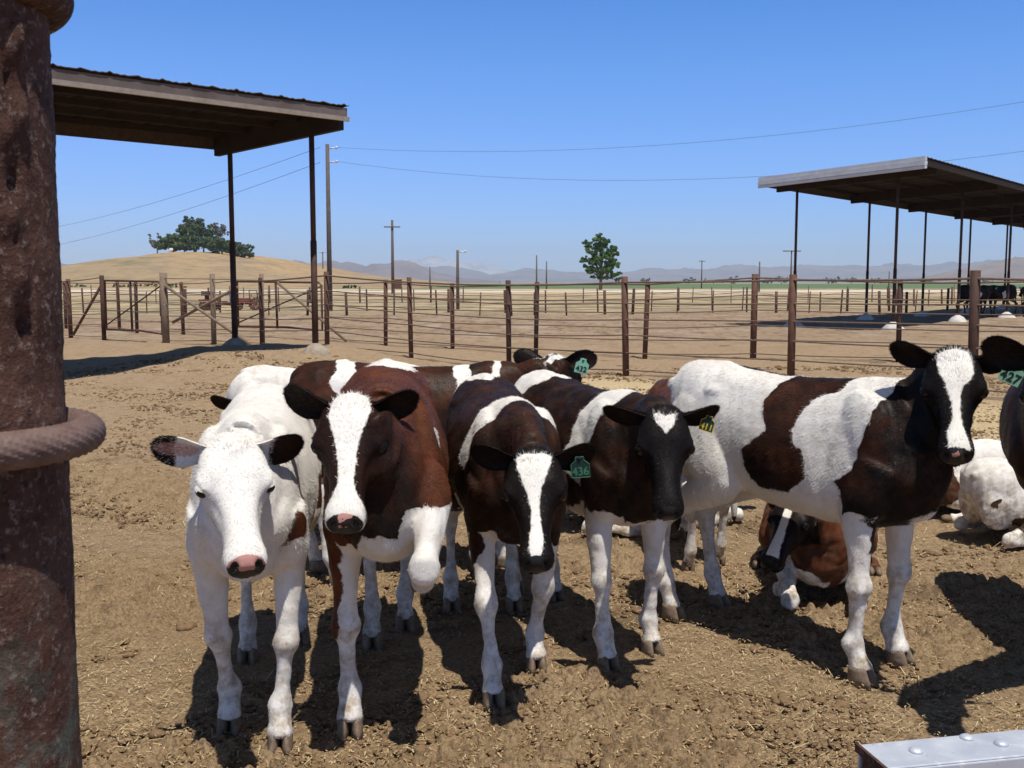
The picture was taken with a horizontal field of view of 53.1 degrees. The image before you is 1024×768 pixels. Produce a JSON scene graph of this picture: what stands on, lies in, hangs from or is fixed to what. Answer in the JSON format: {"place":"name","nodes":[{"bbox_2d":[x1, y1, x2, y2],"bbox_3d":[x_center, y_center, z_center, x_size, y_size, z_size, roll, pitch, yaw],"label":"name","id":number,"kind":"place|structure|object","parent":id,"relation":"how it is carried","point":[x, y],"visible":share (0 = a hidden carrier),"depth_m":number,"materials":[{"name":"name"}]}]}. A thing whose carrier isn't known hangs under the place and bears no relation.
{"place":"outdoors","nodes":[
{"label":"outdoors","id":0,"kind":"place"},
{"bbox_2d":[63,162,319,243],"bbox_3d":[-36.599,-12.672,84.162,0.018,2.869,88.900,-4,7,-38],"label":"wire","id":1,"kind":"object","parent":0,"point":[204,203],"visible":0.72,"depth_m":60.21,"materials":[{"name":"black metal"}]},
{"bbox_2d":[63,147,319,225],"bbox_3d":[-36.599,-13.885,84.042,0.018,1.832,88.900,-4,7,-38],"label":"wire","id":2,"kind":"object","parent":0,"point":[203,187],"visible":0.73,"depth_m":60.18,"materials":[{"name":"black metal"}]},
{"bbox_2d":[239,287,258,309],"bbox_3d":[-13.972,-4.521,54.323,1.368,1.201,0.832,-1,6,-8],"label":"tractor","id":3,"kind":"object","parent":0,"point":[253,300],"visible":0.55,"depth_m":54.14,"materials":[{"name":"metal"}]},
{"bbox_2d":[61,252,464,287],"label":"hill","id":4,"kind":"structure","parent":0,"point":[200,267],"depth_m":322.88,"materials":[{"name":"beige plant"}]},
{"bbox_2d":[112,284,133,286],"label":"shrub","id":5,"kind":"object","parent":4,"relation":"on","point":[114,285],"visible":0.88,"depth_m":260.58,"materials":[{"name":"green plant"}]},
{"bbox_2d":[148,233,161,252],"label":"sparse tree","id":6,"kind":"object","parent":4,"relation":"on","point":[153,243],"visible":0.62,"depth_m":391.95,"materials":[{"name":"green plant"}]},
{"bbox_2d":[156,236,182,251],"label":"oak tree","id":7,"kind":"object","parent":4,"relation":"on","point":[161,245],"visible":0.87,"depth_m":388.07,"materials":[{"name":"green plant"}]},
{"bbox_2d":[167,284,186,287],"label":"shrub","id":8,"kind":"object","parent":4,"relation":"on","point":[169,285],"visible":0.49,"depth_m":260.33,"materials":[{"name":"green plant"}]},
{"bbox_2d":[163,233,201,251],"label":"oak tree","id":9,"kind":"object","parent":4,"relation":"on","point":[178,237],"visible":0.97,"depth_m":388.07,"materials":[{"name":"green plant"}]},
{"bbox_2d":[175,215,214,251],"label":"eucalyptus tree","id":10,"kind":"object","parent":4,"relation":"on","point":[196,226],"visible":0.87,"depth_m":390.33,"materials":[{"name":"green plant"}]},
{"bbox_2d":[180,232,225,253],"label":"oak tree","id":11,"kind":"object","parent":4,"relation":"on","point":[197,243],"visible":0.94,"depth_m":388.39,"materials":[{"name":"green plant"}]},
{"bbox_2d":[210,222,229,251],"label":"sparse tree","id":12,"kind":"object","parent":4,"relation":"on","point":[221,230],"visible":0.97,"depth_m":395.56,"materials":[{"name":"green plant"}]},
{"bbox_2d":[205,237,235,253],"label":"oak tree","id":13,"kind":"object","parent":4,"relation":"on","point":[211,243],"visible":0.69,"depth_m":388.19,"materials":[{"name":"green plant"}]},
{"bbox_2d":[221,241,254,256],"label":"oak tree","id":14,"kind":"object","parent":4,"relation":"on","point":[238,245],"visible":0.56,"depth_m":388.56,"materials":[{"name":"green plant"}]},
{"bbox_2d":[236,248,254,257],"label":"oak tree","id":15,"kind":"object","parent":4,"relation":"on","point":[243,253],"visible":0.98,"depth_m":387.68,"materials":[{"name":"green plant"}]},
{"bbox_2d":[342,285,356,287],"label":"shrub","id":16,"kind":"object","parent":4,"relation":"on","point":[347,286],"visible":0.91,"depth_m":260.65,"materials":[{"name":"green plant"}]},
{"bbox_2d":[61,260,500,282],"bbox_3d":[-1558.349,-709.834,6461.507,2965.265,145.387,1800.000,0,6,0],"label":"mountains","id":17,"kind":"structure","parent":0,"point":[405,269],"depth_m":6125.33,"materials":[{"name":"soil"}]},
{"bbox_2d":[394,279,401,288],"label":"hut","id":18,"kind":"object","parent":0,"point":[397,286],"visible":0.57,"depth_m":234.16,"materials":[{"name":"wood"}]},
{"bbox_2d":[405,256,513,274],"bbox_3d":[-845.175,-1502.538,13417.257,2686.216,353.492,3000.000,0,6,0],"label":"snowy peaks","id":19,"kind":"object","parent":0,"point":[437,261],"visible":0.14,"depth_m":13098.11,"materials":[{"name":"soil"}]},
{"bbox_2d":[50,0,1023,272],"label":"sky","id":20,"kind":"structure","parent":0,"point":[524,79],"materials":[{"name":"blue"}]},
{"bbox_2d":[62,283,1023,767],"bbox_3d":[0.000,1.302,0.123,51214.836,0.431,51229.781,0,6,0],"label":"ground","id":21,"kind":"structure","parent":0,"point":[144,609],"depth_m":4.58,"materials":[{"name":"brown soil"}]},
{"bbox_2d":[0,0,82,767],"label":"rusty pipe post","id":22,"kind":"object","parent":21,"relation":"on","point":[39,714],"visible":0.96,"depth_m":0.50,"materials":[{"name":"brown metal"}]},
{"bbox_2d":[0,406,105,471],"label":"cable loop","id":23,"kind":"object","parent":22,"relation":"attached to","point":[79,433],"visible":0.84,"depth_m":0.49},
{"bbox_2d":[62,275,106,339],"bbox_3d":[-12.285,-1.975,27.043,5.451,1.748,0.255,4,7,35],"label":"cable fence","id":24,"kind":"object","parent":21,"relation":"on","point":[71,332],"visible":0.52,"depth_m":25.93,"materials":[{"name":"metal"}]},
{"bbox_2d":[104,280,161,334],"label":"pipe gate","id":25,"kind":"structure","parent":24,"relation":"attached to","point":[130,291],"depth_m":24.48,"materials":[{"name":"metal"}]},
{"bbox_2d":[62,280,236,334],"bbox_3d":[-11.706,-2.259,30.482,11.353,1.652,0.768,4,7,35],"label":"cable fence","id":26,"kind":"object","parent":21,"relation":"on","point":[117,292],"visible":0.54,"depth_m":29.70,"materials":[{"name":"metal"}]},
{"bbox_2d":[236,280,322,329],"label":"pipe gate","id":27,"kind":"structure","parent":26,"relation":"attached to","point":[277,304],"depth_m":26.12,"materials":[{"name":"metal"}]},
{"bbox_2d":[176,621,196,630],"bbox_3d":[-1.365,1.014,4.285,0.085,0.038,0.079,0,6,0],"label":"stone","id":28,"kind":"object","parent":21,"relation":"on","point":[182,626],"visible":1,"depth_m":4.26,"materials":[{"name":"beige stone"}]},
{"bbox_2d":[51,63,349,355],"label":"shade roof","id":29,"kind":"structure","parent":21,"relation":"on","point":[110,105],"depth_m":16.86,"materials":[{"name":"brown wood"}]},
{"bbox_2d":[159,273,264,344],"bbox_3d":[-6.655,-1.606,22.938,2.787,1.756,0.441,2,6,23],"label":"cable fence","id":30,"kind":"object","parent":21,"relation":"on","point":[164,287],"visible":0.91,"depth_m":23.10,"materials":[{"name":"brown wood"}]},
{"bbox_2d":[198,291,227,309],"bbox_3d":[-15.516,-4.339,53.391,1.475,0.994,0.736,1,6,10],"label":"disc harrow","id":31,"kind":"object","parent":21,"relation":"on","point":[207,307],"visible":0.38,"depth_m":53.25,"materials":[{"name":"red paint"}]},
{"bbox_2d":[149,382,322,755],"bbox_3d":[-0.879,0.573,3.468,0.457,1.076,1.487,-1,6,-8],"label":"calf","id":32,"kind":"object","parent":21,"relation":"on","point":[253,508],"visible":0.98,"depth_m":3.10},
{"bbox_2d":[63,289,512,315],"bbox_3d":[-12.013,-3.448,44.372,24.286,1.332,0.149,-1,6,-7],"label":"fence","id":33,"kind":"object","parent":21,"relation":"on","point":[346,302],"visible":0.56,"depth_m":44.74,"materials":[{"name":"metal"}]},
{"bbox_2d":[210,362,419,551],"bbox_3d":[-0.989,0.399,5.481,1.180,1.028,0.667,0,6,4],"label":"calf","id":34,"kind":"object","parent":21,"relation":"on","point":[248,377],"visible":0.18,"depth_m":5.48},
{"bbox_2d":[325,144,337,310],"bbox_3d":[-8.652,-7.336,49.518,0.655,8.350,0.249,0,6,0],"label":"utility pole","id":35,"kind":"object","parent":21,"relation":"on","point":[328,231],"visible":0.94,"depth_m":49.39,"materials":[{"name":"brown wood"}]},
{"bbox_2d":[338,102,1019,151],"bbox_3d":[8.750,-10.735,41.143,38.031,1.948,0.011,3,6,25],"label":"wire","id":36,"kind":"object","parent":35,"relation":"attached to","point":[654,145],"visible":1,"depth_m":42.91,"materials":[{"name":"black metal"}]},
{"bbox_2d":[344,151,1022,180],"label":"wire","id":37,"kind":"object","parent":35,"relation":"attached to","point":[629,180],"visible":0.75,"depth_m":43.35,"materials":[{"name":"black metal"}]},
{"bbox_2d":[62,287,621,312],"bbox_3d":[-10.513,-4.067,50.339,33.199,1.421,0.146,0,6,-2],"label":"fence","id":38,"kind":"object","parent":21,"relation":"on","point":[448,296],"visible":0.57,"depth_m":50.46,"materials":[{"name":"metal"}]},
{"bbox_2d":[282,358,451,743],"bbox_3d":[-0.479,0.518,3.594,0.530,1.161,1.534,-1,6,-7],"label":"calf","id":39,"kind":"object","parent":21,"relation":"on","point":[378,446],"visible":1,"depth_m":3.06},
{"bbox_2d":[384,220,399,293],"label":"utility pole","id":40,"kind":"object","parent":21,"relation":"on","point":[392,256],"visible":0.93,"depth_m":132.82,"materials":[{"name":"brown wood"}]},
{"bbox_2d":[429,267,430,288],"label":"utility pole","id":41,"kind":"object","parent":21,"relation":"on","point":[429,277],"visible":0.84,"depth_m":243.61,"materials":[{"name":"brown wood"}]},
{"bbox_2d":[288,348,597,585],"bbox_3d":[-0.353,0.387,5.060,1.533,1.134,0.443,0,6,-5],"label":"calf","id":42,"kind":"object","parent":21,"relation":"on","point":[326,380],"visible":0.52,"depth_m":4.93},
{"bbox_2d":[456,250,466,308],"bbox_3d":[-2.752,-5.514,55.715,0.597,3.505,0.194,0,6,4],"label":"utility pole","id":43,"kind":"object","parent":21,"relation":"on","point":[457,275],"visible":0.91,"depth_m":55.63,"materials":[{"name":"brown wood"}]},
{"bbox_2d":[441,373,595,712],"bbox_3d":[-0.023,0.537,3.863,0.418,1.071,1.603,-1,6,-9],"label":"calf","id":44,"kind":"object","parent":21,"relation":"on","point":[509,461],"visible":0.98,"depth_m":3.53},
{"bbox_2d":[64,348,1023,767],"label":"dirt clods","id":45,"kind":"object","parent":21,"relation":"on","point":[422,696],"visible":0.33,"depth_m":3.81,"materials":[{"name":"brown soil"}]},
{"bbox_2d":[64,344,1023,767],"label":"loose straw","id":46,"kind":"object","parent":21,"relation":"on","point":[524,644],"visible":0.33,"depth_m":3.74,"materials":[{"name":"beige plant"}]},
{"bbox_2d":[90,284,1023,302],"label":"fence","id":47,"kind":"object","parent":21,"relation":"on","point":[431,289],"visible":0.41,"depth_m":73.27,"materials":[{"name":"metal"}]},
{"bbox_2d":[579,233,622,289],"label":"cottonwood tree","id":48,"kind":"object","parent":21,"relation":"on","point":[600,247],"visible":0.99,"depth_m":203.20,"materials":[{"name":"green plant"}]},
{"bbox_2d":[599,737,611,744],"bbox_3d":[0.304,1.127,3.230,0.058,0.024,0.048,0,6,0],"label":"dung clod","id":49,"kind":"object","parent":21,"relation":"on","point":[605,740],"visible":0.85,"depth_m":3.21,"materials":[{"name":"brown soil"}]},
{"bbox_2d":[505,369,720,672],"bbox_3d":[0.336,0.513,4.120,0.451,1.068,1.652,-2,6,-18],"label":"calf","id":50,"kind":"object","parent":21,"relation":"on","point":[644,446],"visible":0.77,"depth_m":3.80},
{"bbox_2d":[258,270,1023,392],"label":"cable fence","id":51,"kind":"object","parent":21,"relation":"on","point":[975,278],"visible":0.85,"depth_m":15.87,"materials":[{"name":"metal"}]},
{"bbox_2d":[276,274,1023,362],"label":"cable fence","id":52,"kind":"object","parent":21,"relation":"on","point":[754,295],"visible":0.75,"depth_m":20.02,"materials":[{"name":"metal"}]},
{"bbox_2d":[565,507,743,536],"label":"calf","id":53,"kind":"object","parent":21,"relation":"on","point":[631,531],"visible":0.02,"depth_m":5.84},
{"bbox_2d":[646,378,737,571],"bbox_3d":[0.914,0.427,5.705,0.371,0.926,1.412,-1,6,-7],"label":"calf","id":54,"kind":"object","parent":21,"relation":"on","point":[687,529],"visible":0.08,"depth_m":5.20},
{"bbox_2d":[699,260,704,288],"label":"utility pole","id":55,"kind":"object","parent":21,"relation":"on","point":[701,261],"visible":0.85,"depth_m":248.39,"materials":[{"name":"grey wood"}]},
{"bbox_2d":[534,287,907,315],"bbox_3d":[10.023,-3.819,47.871,18.337,1.416,0.174,-1,6,-9],"label":"fence","id":56,"kind":"object","parent":21,"relation":"on","point":[633,293],"visible":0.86,"depth_m":47.78,"materials":[{"name":"metal"}]},
{"bbox_2d":[758,262,762,290],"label":"utility pole","id":57,"kind":"object","parent":21,"relation":"on","point":[759,279],"visible":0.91,"depth_m":159.10,"materials":[{"name":"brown wood"}]},
{"bbox_2d":[770,696,790,705],"bbox_3d":[0.929,1.095,3.540,0.066,0.025,0.051,0,6,0],"label":"dung clod","id":58,"kind":"object","parent":21,"relation":"on","point":[780,700],"visible":1,"depth_m":3.53,"materials":[{"name":"brown soil"}]},
{"bbox_2d":[783,249,800,273],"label":"utility pole","id":59,"kind":"object","parent":21,"relation":"on","point":[791,251],"visible":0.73,"depth_m":148.82,"materials":[{"name":"grey wood"}]},
{"bbox_2d":[752,503,882,610],"bbox_3d":[1.485,0.678,4.952,0.623,0.596,1.459,1,6,14],"label":"calf","id":60,"kind":"object","parent":21,"relation":"on","point":[806,549],"visible":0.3,"depth_m":4.48},
{"bbox_2d":[651,287,1023,310],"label":"fence","id":61,"kind":"object","parent":21,"relation":"on","point":[848,292],"visible":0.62,"depth_m":52.74,"materials":[{"name":"metal"}]},
{"bbox_2d":[658,340,1023,690],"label":"calf","id":62,"kind":"object","parent":21,"relation":"on","point":[860,460],"visible":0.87,"depth_m":3.75},
{"bbox_2d":[758,156,1023,328],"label":"shade roof","id":63,"kind":"structure","parent":21,"relation":"on","point":[926,184],"depth_m":37.21,"materials":[{"name":"grey metal"}]},
{"bbox_2d":[887,287,1023,305],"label":"fence","id":64,"kind":"object","parent":21,"relation":"on","point":[914,302],"visible":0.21,"depth_m":66.19,"materials":[{"name":"metal"}]},
{"bbox_2d":[940,438,1006,522],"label":"calf","id":65,"kind":"object","parent":21,"relation":"on","point":[983,447],"visible":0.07,"depth_m":6.22},
{"bbox_2d":[955,285,999,316],"bbox_3d":[19.816,-3.538,43.542,2.153,1.367,0.536,-2,6,-18],"label":"cow","id":66,"kind":"object","parent":21,"relation":"on","point":[986,291],"visible":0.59,"depth_m":43.34},
{"bbox_2d":[954,457,1023,547],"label":"calf","id":67,"kind":"object","parent":21,"relation":"on","point":[991,495],"visible":0.92,"depth_m":5.59},
{"bbox_2d":[980,335,1023,488],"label":"calf","id":68,"kind":"object","parent":21,"relation":"on","point":[1003,353],"visible":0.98,"depth_m":4.29},
{"bbox_2d":[989,285,1017,315],"bbox_3d":[20.991,-3.619,44.362,2.153,1.367,0.536,-2,6,-23],"label":"cow","id":69,"kind":"object","parent":21,"relation":"on","point":[1012,291],"visible":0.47,"depth_m":44.27},
{"bbox_2d":[1021,287,1023,316],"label":"cow","id":70,"kind":"object","parent":21,"relation":"on","point":[1021,301],"visible":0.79,"depth_m":43.23},
{"bbox_2d":[426,260,1000,282],"bbox_3d":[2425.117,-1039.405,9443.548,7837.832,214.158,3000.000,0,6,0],"label":"mountains","id":71,"kind":"structure","parent":0,"point":[904,271],"depth_m":8740.86,"materials":[{"name":"soil"}]},
{"bbox_2d":[855,729,1023,767],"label":"metal rail","id":72,"kind":"object","parent":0,"point":[1003,749],"visible":1,"depth_m":1.20,"materials":[{"name":"silver metal"}]},
{"bbox_2d":[890,256,1023,281],"bbox_3d":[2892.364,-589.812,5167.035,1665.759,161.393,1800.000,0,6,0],"label":"ridge","id":73,"kind":"structure","parent":0,"point":[995,269],"depth_m":4994.54,"materials":[{"name":"soil"}]}
]}

